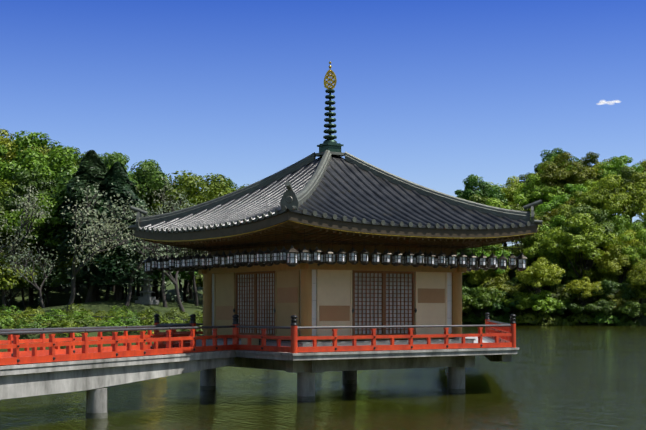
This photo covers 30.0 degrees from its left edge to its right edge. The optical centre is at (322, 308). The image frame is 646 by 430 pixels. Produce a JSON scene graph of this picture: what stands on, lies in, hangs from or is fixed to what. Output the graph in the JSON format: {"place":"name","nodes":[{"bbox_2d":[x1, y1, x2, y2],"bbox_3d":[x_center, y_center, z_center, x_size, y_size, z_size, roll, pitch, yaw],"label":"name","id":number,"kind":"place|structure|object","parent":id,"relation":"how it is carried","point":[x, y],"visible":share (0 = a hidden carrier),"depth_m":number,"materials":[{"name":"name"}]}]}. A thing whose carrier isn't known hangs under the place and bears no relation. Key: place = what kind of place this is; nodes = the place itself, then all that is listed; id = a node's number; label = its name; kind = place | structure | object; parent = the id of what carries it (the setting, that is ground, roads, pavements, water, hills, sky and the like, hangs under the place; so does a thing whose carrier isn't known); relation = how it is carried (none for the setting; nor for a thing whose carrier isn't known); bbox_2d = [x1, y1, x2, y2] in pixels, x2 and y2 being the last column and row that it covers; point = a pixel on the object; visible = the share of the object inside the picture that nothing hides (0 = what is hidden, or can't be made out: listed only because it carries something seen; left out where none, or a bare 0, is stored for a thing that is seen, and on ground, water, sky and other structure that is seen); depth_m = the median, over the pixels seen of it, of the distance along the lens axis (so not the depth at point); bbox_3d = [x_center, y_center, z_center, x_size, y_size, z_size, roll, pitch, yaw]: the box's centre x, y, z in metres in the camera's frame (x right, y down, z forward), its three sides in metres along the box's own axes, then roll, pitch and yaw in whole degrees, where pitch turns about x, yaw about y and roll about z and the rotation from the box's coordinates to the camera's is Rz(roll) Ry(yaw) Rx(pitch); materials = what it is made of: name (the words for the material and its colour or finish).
{"place":"outdoors","nodes":[
{"label":"outdoors","id":0,"kind":"place"},
{"bbox_2d":[0,325,645,429],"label":"pond water","id":1,"kind":"structure","parent":0,"point":[570,378],"depth_m":42.61,"materials":[{"name":"green liquid"}]},
{"bbox_2d":[0,324,235,412],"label":"bridge","id":2,"kind":"structure","parent":1,"relation":"in","point":[56,369],"depth_m":35.45,"materials":[{"name":"wood"}]},
{"bbox_2d":[86,380,464,418],"bbox_3d":[-7.341,3.244,35.404,9.487,0.460,36.360,0,0,35],"label":"pier waterline algae","id":3,"kind":"object","parent":1,"relation":"in","point":[105,415],"visible":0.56,"depth_m":41.52,"materials":[{"name":"green plant"}]},
{"bbox_2d":[200,347,518,396],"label":"platform","id":4,"kind":"structure","parent":1,"relation":"in","point":[305,366],"depth_m":42.88,"materials":[{"name":"concrete"}]},
{"bbox_2d":[154,314,515,352],"bbox_3d":[0.274,0.825,46.475,10.076,1.272,10.076,0,0,-35],"label":"platform railing","id":5,"kind":"object","parent":4,"relation":"on","point":[294,337],"visible":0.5,"depth_m":42.07,"materials":[{"name":"red wood"}]},
{"bbox_2d":[196,243,475,346],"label":"walls","id":6,"kind":"structure","parent":4,"relation":"on","point":[337,294],"depth_m":43.85,"materials":[{"name":"paint"}]},
{"bbox_2d":[129,150,542,251],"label":"roof","id":7,"kind":"structure","parent":6,"relation":"on","point":[354,199],"depth_m":43.85,"materials":[{"name":"grey tile"}]},
{"bbox_2d":[314,61,344,156],"bbox_3d":[0.274,-7.721,46.475,0.950,3.670,0.950,0,0,-35],"label":"finial","id":8,"kind":"object","parent":7,"relation":"on","point":[331,145],"visible":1,"depth_m":46.32,"materials":[{"name":"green metal"}]},
{"bbox_2d":[143,229,527,273],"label":"hanging lanterns","id":9,"kind":"object","parent":7,"relation":"hanging from","point":[292,257],"visible":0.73,"depth_m":42.82,"materials":[{"name":"grey metal"}]},
{"bbox_2d":[447,312,511,378],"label":"bridge","id":10,"kind":"structure","parent":1,"relation":"in","point":[501,357],"depth_m":53.28,"materials":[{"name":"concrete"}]},
{"bbox_2d":[0,225,645,342],"bbox_3d":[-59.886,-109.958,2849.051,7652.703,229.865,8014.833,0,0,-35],"label":"ground","id":11,"kind":"structure","parent":0,"point":[58,298],"depth_m":152.50,"materials":[{"name":"green plant"}]},
{"bbox_2d":[0,312,16,328],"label":"bush","id":12,"kind":"object","parent":11,"relation":"on","point":[3,320],"visible":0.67,"depth_m":114.35,"materials":[{"name":"green plant"}]},
{"bbox_2d":[0,228,27,260],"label":"cherry tree","id":13,"kind":"object","parent":11,"relation":"on","point":[18,252],"visible":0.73,"depth_m":137.99,"materials":[{"name":"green plant"}]},
{"bbox_2d":[0,179,27,243],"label":"tree","id":14,"kind":"object","parent":11,"relation":"on","point":[9,185],"visible":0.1,"depth_m":151.96,"materials":[{"name":"green plant"}]},
{"bbox_2d":[0,239,42,305],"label":"tree","id":15,"kind":"object","parent":11,"relation":"on","point":[26,247],"visible":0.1,"depth_m":143.16,"materials":[{"name":"green plant"}]},
{"bbox_2d":[0,128,45,241],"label":"tree","id":16,"kind":"object","parent":11,"relation":"on","point":[4,141],"visible":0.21,"depth_m":175.73,"materials":[{"name":"green plant"}]},
{"bbox_2d":[0,252,47,310],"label":"tree","id":17,"kind":"object","parent":11,"relation":"on","point":[12,279],"visible":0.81,"depth_m":136.39,"materials":[{"name":"green plant"}]},
{"bbox_2d":[0,182,55,310],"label":"cherry tree","id":18,"kind":"object","parent":11,"relation":"on","point":[20,240],"visible":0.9,"depth_m":137.20,"materials":[{"name":"green plant"}]},
{"bbox_2d":[1,245,57,307],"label":"cherry tree","id":19,"kind":"object","parent":11,"relation":"on","point":[15,267],"visible":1,"depth_m":133.00,"materials":[{"name":"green plant"}]},
{"bbox_2d":[12,315,46,328],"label":"bush","id":20,"kind":"object","parent":11,"relation":"on","point":[35,324],"visible":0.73,"depth_m":112.08,"materials":[{"name":"green plant"}]},
{"bbox_2d":[0,169,64,304],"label":"tree","id":21,"kind":"object","parent":11,"relation":"on","point":[41,185],"visible":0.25,"depth_m":146.67,"materials":[{"name":"green plant"}]},
{"bbox_2d":[0,130,77,287],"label":"tree","id":22,"kind":"object","parent":11,"relation":"on","point":[40,164],"visible":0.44,"depth_m":155.90,"materials":[{"name":"green plant"}]},
{"bbox_2d":[0,194,83,308],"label":"tree","id":23,"kind":"object","parent":11,"relation":"on","point":[13,221],"visible":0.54,"depth_m":140.69,"materials":[{"name":"green plant"}]},
{"bbox_2d":[15,145,80,244],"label":"tree","id":24,"kind":"object","parent":11,"relation":"on","point":[72,166],"visible":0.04,"depth_m":161.11,"materials":[{"name":"green plant"}]},
{"bbox_2d":[23,244,79,302],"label":"tree","id":25,"kind":"object","parent":11,"relation":"on","point":[49,258],"visible":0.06,"depth_m":144.51,"materials":[{"name":"green plant"}]},
{"bbox_2d":[17,260,86,306],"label":"tree","id":26,"kind":"object","parent":11,"relation":"on","point":[38,282],"visible":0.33,"depth_m":139.79,"materials":[{"name":"green plant"}]},
{"bbox_2d":[47,316,80,327],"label":"bush","id":27,"kind":"object","parent":11,"relation":"on","point":[59,322],"visible":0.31,"depth_m":114.42,"materials":[{"name":"green plant"}]},
{"bbox_2d":[61,303,93,317],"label":"bush","id":28,"kind":"object","parent":11,"relation":"on","point":[71,311],"visible":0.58,"depth_m":122.16,"materials":[{"name":"green plant"}]},
{"bbox_2d":[70,313,100,326],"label":"bush","id":29,"kind":"object","parent":11,"relation":"on","point":[94,322],"visible":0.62,"depth_m":114.78,"materials":[{"name":"green plant"}]},
{"bbox_2d":[33,150,143,301],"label":"cedar tree","id":30,"kind":"object","parent":11,"relation":"on","point":[92,169],"visible":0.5,"depth_m":138.60,"materials":[{"name":"green plant"}]},
{"bbox_2d":[53,239,135,300],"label":"tree","id":31,"kind":"object","parent":11,"relation":"on","point":[69,263],"visible":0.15,"depth_m":139.43,"materials":[{"name":"green plant"}]},
{"bbox_2d":[47,152,147,300],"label":"tree","id":32,"kind":"object","parent":11,"relation":"on","point":[109,160],"visible":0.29,"depth_m":142.75,"materials":[{"name":"green plant"}]},
{"bbox_2d":[61,196,148,310],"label":"cherry tree","id":33,"kind":"object","parent":11,"relation":"on","point":[94,245],"visible":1,"depth_m":128.83,"materials":[{"name":"green plant"}]},
{"bbox_2d":[99,319,126,332],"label":"bush","id":34,"kind":"object","parent":11,"relation":"on","point":[111,322],"visible":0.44,"depth_m":114.48,"materials":[{"name":"green plant"}]},
{"bbox_2d":[66,162,167,299],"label":"cedar tree","id":35,"kind":"object","parent":11,"relation":"on","point":[116,175],"visible":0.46,"depth_m":137.91,"materials":[{"name":"green plant"}]},
{"bbox_2d":[70,177,169,301],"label":"cherry tree","id":36,"kind":"object","parent":11,"relation":"on","point":[89,293],"visible":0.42,"depth_m":135.86,"materials":[{"name":"green plant"}]},
{"bbox_2d":[104,305,135,319],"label":"bush","id":37,"kind":"object","parent":11,"relation":"on","point":[127,311],"visible":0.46,"depth_m":122.10,"materials":[{"name":"green plant"}]},
{"bbox_2d":[110,151,137,285],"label":"tree","id":38,"kind":"object","parent":11,"relation":"on","point":[125,166],"visible":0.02,"depth_m":187.58,"materials":[{"name":"green plant"}]},
{"bbox_2d":[112,310,141,325],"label":"bush","id":39,"kind":"object","parent":11,"relation":"on","point":[134,318],"visible":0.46,"depth_m":117.52,"materials":[{"name":"green plant"}]},
{"bbox_2d":[135,272,158,303],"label":"stone pagoda","id":40,"kind":"object","parent":11,"relation":"on","point":[146,298],"visible":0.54,"depth_m":137.90,"materials":[{"name":"stone"}]},
{"bbox_2d":[113,230,188,311],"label":"cherry tree","id":41,"kind":"object","parent":11,"relation":"on","point":[175,283],"visible":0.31,"depth_m":132.00,"materials":[{"name":"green plant"}]},
{"bbox_2d":[121,208,182,305],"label":"cherry tree","id":42,"kind":"object","parent":11,"relation":"on","point":[138,267],"visible":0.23,"depth_m":135.30,"materials":[{"name":"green plant"}]},
{"bbox_2d":[130,159,191,296],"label":"tree","id":43,"kind":"object","parent":11,"relation":"on","point":[149,173],"visible":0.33,"depth_m":148.40,"materials":[{"name":"green plant"}]},
{"bbox_2d":[128,192,196,306],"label":"cherry tree","id":44,"kind":"object","parent":11,"relation":"on","point":[163,292],"visible":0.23,"depth_m":137.79,"materials":[{"name":"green plant"}]},
{"bbox_2d":[137,173,187,296],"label":"cherry tree","id":45,"kind":"object","parent":11,"relation":"on","point":[169,202],"visible":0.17,"depth_m":143.76,"materials":[{"name":"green plant"}]},
{"bbox_2d":[139,270,199,296],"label":"tree","id":46,"kind":"object","parent":11,"relation":"on","point":[183,275],"visible":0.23,"depth_m":143.05,"materials":[{"name":"green plant"}]},
{"bbox_2d":[145,246,206,305],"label":"cherry tree","id":47,"kind":"object","parent":11,"relation":"on","point":[191,273],"visible":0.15,"depth_m":142.58,"materials":[{"name":"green plant"}]},
{"bbox_2d":[163,307,188,318],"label":"bush","id":48,"kind":"object","parent":11,"relation":"on","point":[172,314],"visible":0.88,"depth_m":122.65,"materials":[{"name":"green plant"}]},
{"bbox_2d":[149,170,248,251],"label":"tree","id":49,"kind":"object","parent":11,"relation":"on","point":[217,186],"visible":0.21,"depth_m":145.81,"materials":[{"name":"green plant"}]},
{"bbox_2d":[462,285,480,314],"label":"tree","id":50,"kind":"object","parent":11,"relation":"on","point":[465,290],"visible":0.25,"depth_m":232.42,"materials":[{"name":"green plant"}]},
{"bbox_2d":[461,194,491,249],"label":"tree","id":51,"kind":"object","parent":11,"relation":"on","point":[478,199],"visible":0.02,"depth_m":255.59,"materials":[{"name":"green plant"}]},
{"bbox_2d":[454,174,507,205],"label":"tree","id":52,"kind":"object","parent":11,"relation":"on","point":[482,188],"visible":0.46,"depth_m":267.41,"materials":[{"name":"green plant"}]},
{"bbox_2d":[462,286,504,323],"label":"tree","id":53,"kind":"object","parent":11,"relation":"on","point":[483,300],"visible":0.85,"depth_m":227.88,"materials":[{"name":"green plant"}]},
{"bbox_2d":[466,265,509,285],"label":"tree","id":54,"kind":"object","parent":11,"relation":"on","point":[484,275],"visible":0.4,"depth_m":236.35,"materials":[{"name":"green plant"}]},
{"bbox_2d":[465,245,511,281],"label":"tree","id":55,"kind":"object","parent":11,"relation":"on","point":[498,269],"visible":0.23,"depth_m":235.98,"materials":[{"name":"green plant"}]},
{"bbox_2d":[472,308,504,323],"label":"bush","id":56,"kind":"object","parent":11,"relation":"on","point":[493,316],"visible":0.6,"depth_m":228.03,"materials":[{"name":"green plant"}]},
{"bbox_2d":[485,198,512,209],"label":"tree","id":57,"kind":"object","parent":11,"relation":"on","point":[493,203],"visible":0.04,"depth_m":251.25,"materials":[{"name":"green plant"}]},
{"bbox_2d":[476,276,524,313],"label":"tree","id":58,"kind":"object","parent":11,"relation":"on","point":[500,285],"visible":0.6,"depth_m":232.65,"materials":[{"name":"green plant"}]},
{"bbox_2d":[488,176,521,246],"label":"tree","id":59,"kind":"object","parent":11,"relation":"on","point":[510,189],"visible":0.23,"depth_m":272.95,"materials":[{"name":"green plant"}]},
{"bbox_2d":[487,298,525,314],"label":"shrub","id":60,"kind":"object","parent":11,"relation":"on","point":[498,307],"visible":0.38,"depth_m":227.43,"materials":[{"name":"green plant"}]},
{"bbox_2d":[485,278,531,296],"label":"tree","id":61,"kind":"object","parent":11,"relation":"on","point":[510,282],"visible":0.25,"depth_m":235.42,"materials":[{"name":"green plant"}]},
{"bbox_2d":[500,291,538,321],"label":"tree","id":62,"kind":"object","parent":11,"relation":"on","point":[523,302],"visible":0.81,"depth_m":227.39,"materials":[{"name":"green plant"}]},
{"bbox_2d":[515,310,542,323],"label":"bush","id":63,"kind":"object","parent":11,"relation":"on","point":[527,317],"visible":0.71,"depth_m":226.61,"materials":[{"name":"green plant"}]},
{"bbox_2d":[511,214,562,289],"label":"tree","id":64,"kind":"object","parent":11,"relation":"on","point":[532,237],"visible":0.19,"depth_m":240.05,"materials":[{"name":"green plant"}]},
{"bbox_2d":[515,257,564,317],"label":"tree","id":65,"kind":"object","parent":11,"relation":"on","point":[540,271],"visible":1,"depth_m":225.86,"materials":[{"name":"green plant"}]},
{"bbox_2d":[513,174,567,209],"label":"tree","id":66,"kind":"object","parent":11,"relation":"on","point":[537,193],"visible":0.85,"depth_m":260.49,"materials":[{"name":"green plant"}]},
{"bbox_2d":[516,232,574,289],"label":"tree","id":67,"kind":"object","parent":11,"relation":"on","point":[532,253],"visible":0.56,"depth_m":235.33,"materials":[{"name":"green plant"}]},
{"bbox_2d":[529,310,561,324],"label":"bush","id":68,"kind":"object","parent":11,"relation":"on","point":[547,315],"visible":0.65,"depth_m":225.17,"materials":[{"name":"green plant"}]},
{"bbox_2d":[526,290,568,322],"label":"tree","id":69,"kind":"object","parent":11,"relation":"on","point":[546,303],"visible":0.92,"depth_m":225.19,"materials":[{"name":"green plant"}]},
{"bbox_2d":[534,202,561,226],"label":"tree","id":70,"kind":"object","parent":11,"relation":"on","point":[544,207],"visible":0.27,"depth_m":251.93,"materials":[{"name":"green plant"}]},
{"bbox_2d":[527,155,585,202],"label":"tree","id":71,"kind":"object","parent":11,"relation":"on","point":[542,172],"visible":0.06,"depth_m":266.90,"materials":[{"name":"green plant"}]},
{"bbox_2d":[534,148,581,182],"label":"tree","id":72,"kind":"object","parent":11,"relation":"on","point":[549,155],"visible":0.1,"depth_m":279.86,"materials":[{"name":"green plant"}]},
{"bbox_2d":[527,257,588,288],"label":"tree","id":73,"kind":"object","parent":11,"relation":"on","point":[569,266],"visible":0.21,"depth_m":233.34,"materials":[{"name":"green plant"}]},
{"bbox_2d":[540,197,576,225],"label":"tree","id":74,"kind":"object","parent":11,"relation":"on","point":[553,213],"visible":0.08,"depth_m":250.02,"materials":[{"name":"green plant"}]},
{"bbox_2d":[537,215,581,248],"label":"tree","id":75,"kind":"object","parent":11,"relation":"on","point":[558,219],"visible":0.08,"depth_m":240.38,"materials":[{"name":"green plant"}]},
{"bbox_2d":[544,286,579,317],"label":"tree","id":76,"kind":"object","parent":11,"relation":"on","point":[559,293],"visible":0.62,"depth_m":227.29,"materials":[{"name":"green plant"}]},
{"bbox_2d":[536,242,588,267],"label":"tree","id":77,"kind":"object","parent":11,"relation":"on","point":[572,256],"visible":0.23,"depth_m":235.00,"materials":[{"name":"green plant"}]},
{"bbox_2d":[530,152,601,194],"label":"tree","id":78,"kind":"object","parent":11,"relation":"on","point":[550,170],"visible":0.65,"depth_m":261.57,"materials":[{"name":"green plant"}]},
{"bbox_2d":[548,183,587,209],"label":"tree","id":79,"kind":"object","parent":11,"relation":"on","point":[560,200],"visible":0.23,"depth_m":252.35,"materials":[{"name":"green plant"}]},
{"bbox_2d":[549,302,589,321],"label":"shrub","id":80,"kind":"object","parent":11,"relation":"on","point":[571,307],"visible":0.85,"depth_m":224.94,"materials":[{"name":"green plant"}]},
{"bbox_2d":[548,283,595,301],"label":"tree","id":81,"kind":"object","parent":11,"relation":"on","point":[553,287],"visible":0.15,"depth_m":229.46,"materials":[{"name":"green plant"}]},
{"bbox_2d":[539,213,620,304],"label":"tree","id":82,"kind":"object","parent":11,"relation":"on","point":[575,243],"visible":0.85,"depth_m":230.92,"materials":[{"name":"green plant"}]},
{"bbox_2d":[566,312,594,323],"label":"bush","id":83,"kind":"object","parent":11,"relation":"on","point":[581,318],"visible":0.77,"depth_m":224.35,"materials":[{"name":"green plant"}]},
{"bbox_2d":[563,261,598,283],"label":"tree","id":84,"kind":"object","parent":11,"relation":"on","point":[571,278],"visible":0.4,"depth_m":234.00,"materials":[{"name":"green plant"}]},
{"bbox_2d":[552,191,615,268],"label":"tree","id":85,"kind":"object","parent":11,"relation":"on","point":[565,212],"visible":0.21,"depth_m":243.18,"materials":[{"name":"green plant"}]},
{"bbox_2d":[563,276,604,316],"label":"tree","id":86,"kind":"object","parent":11,"relation":"on","point":[584,285],"visible":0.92,"depth_m":225.31,"materials":[{"name":"green plant"}]},
{"bbox_2d":[578,152,599,170],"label":"tree","id":87,"kind":"object","parent":11,"relation":"on","point":[588,158],"visible":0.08,"depth_m":277.11,"materials":[{"name":"green plant"}]},
{"bbox_2d":[561,205,618,267],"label":"tree","id":88,"kind":"object","parent":11,"relation":"on","point":[599,219],"visible":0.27,"depth_m":236.41,"materials":[{"name":"green plant"}]},
{"bbox_2d":[574,299,616,324],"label":"shrub","id":89,"kind":"object","parent":11,"relation":"on","point":[596,306],"visible":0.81,"depth_m":222.53,"materials":[{"name":"green plant"}]},
{"bbox_2d":[574,262,627,282],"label":"tree","id":90,"kind":"object","parent":11,"relation":"on","point":[591,274],"visible":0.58,"depth_m":232.06,"materials":[{"name":"green plant"}]},
{"bbox_2d":[587,308,621,323],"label":"bush","id":91,"kind":"object","parent":11,"relation":"on","point":[600,318],"visible":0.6,"depth_m":222.84,"materials":[{"name":"green plant"}]},
{"bbox_2d":[574,174,645,221],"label":"tree","id":92,"kind":"object","parent":11,"relation":"on","point":[613,203],"visible":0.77,"depth_m":245.13,"materials":[{"name":"green plant"}]},
{"bbox_2d":[590,279,639,300],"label":"tree","id":93,"kind":"object","parent":11,"relation":"on","point":[608,287],"visible":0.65,"depth_m":224.65,"materials":[{"name":"green plant"}]},
{"bbox_2d":[598,291,638,314],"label":"tree","id":94,"kind":"object","parent":11,"relation":"on","point":[619,300],"visible":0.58,"depth_m":223.69,"materials":[{"name":"green plant"}]},
{"bbox_2d":[593,244,645,283],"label":"tree","id":95,"kind":"object","parent":11,"relation":"on","point":[613,263],"visible":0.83,"depth_m":229.46,"materials":[{"name":"green plant"}]},
{"bbox_2d":[597,155,641,174],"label":"tree","id":96,"kind":"object","parent":11,"relation":"on","point":[613,162],"visible":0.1,"depth_m":270.64,"materials":[{"name":"green plant"}]},
{"bbox_2d":[597,157,644,223],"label":"tree","id":97,"kind":"object","parent":11,"relation":"on","point":[609,166],"visible":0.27,"depth_m":260.63,"materials":[{"name":"green plant"}]},
{"bbox_2d":[603,229,645,275],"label":"tree","id":98,"kind":"object","parent":11,"relation":"on","point":[628,243],"visible":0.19,"depth_m":234.94,"materials":[{"name":"green plant"}]},
{"bbox_2d":[604,214,645,268],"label":"tree","id":99,"kind":"object","parent":11,"relation":"on","point":[625,225],"visible":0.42,"depth_m":240.19,"materials":[{"name":"green plant"}]},
{"bbox_2d":[605,229,645,303],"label":"tree","id":100,"kind":"object","parent":11,"relation":"on","point":[640,255],"visible":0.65,"depth_m":230.16,"materials":[{"name":"green plant"}]},
{"bbox_2d":[614,315,641,325],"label":"bush","id":101,"kind":"object","parent":11,"relation":"on","point":[634,323],"visible":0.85,"depth_m":221.86,"materials":[{"name":"green plant"}]},
{"bbox_2d":[612,166,645,220],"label":"tree","id":102,"kind":"object","parent":11,"relation":"on","point":[628,173],"visible":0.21,"depth_m":253.36,"materials":[{"name":"green plant"}]},
{"bbox_2d":[614,301,645,321],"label":"bush","id":103,"kind":"object","parent":11,"relation":"on","point":[633,309],"visible":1,"depth_m":220.85,"materials":[{"name":"green plant"}]},
{"bbox_2d":[624,260,645,290],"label":"tree","id":104,"kind":"object","parent":11,"relation":"on","point":[637,279],"visible":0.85,"depth_m":223.75,"materials":[{"name":"green plant"}]},
{"bbox_2d":[624,273,645,302],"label":"tree","id":105,"kind":"object","parent":11,"relation":"on","point":[642,293],"visible":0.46,"depth_m":225.60,"materials":[{"name":"green plant"}]},
{"bbox_2d":[625,161,645,201],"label":"tree","id":106,"kind":"object","parent":11,"relation":"on","point":[637,178],"visible":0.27,"depth_m":251.91,"materials":[{"name":"green plant"}]},
{"bbox_2d":[0,0,645,245],"label":"sky","id":107,"kind":"structure","parent":0,"point":[432,94],"materials":[{"name":"blue"}]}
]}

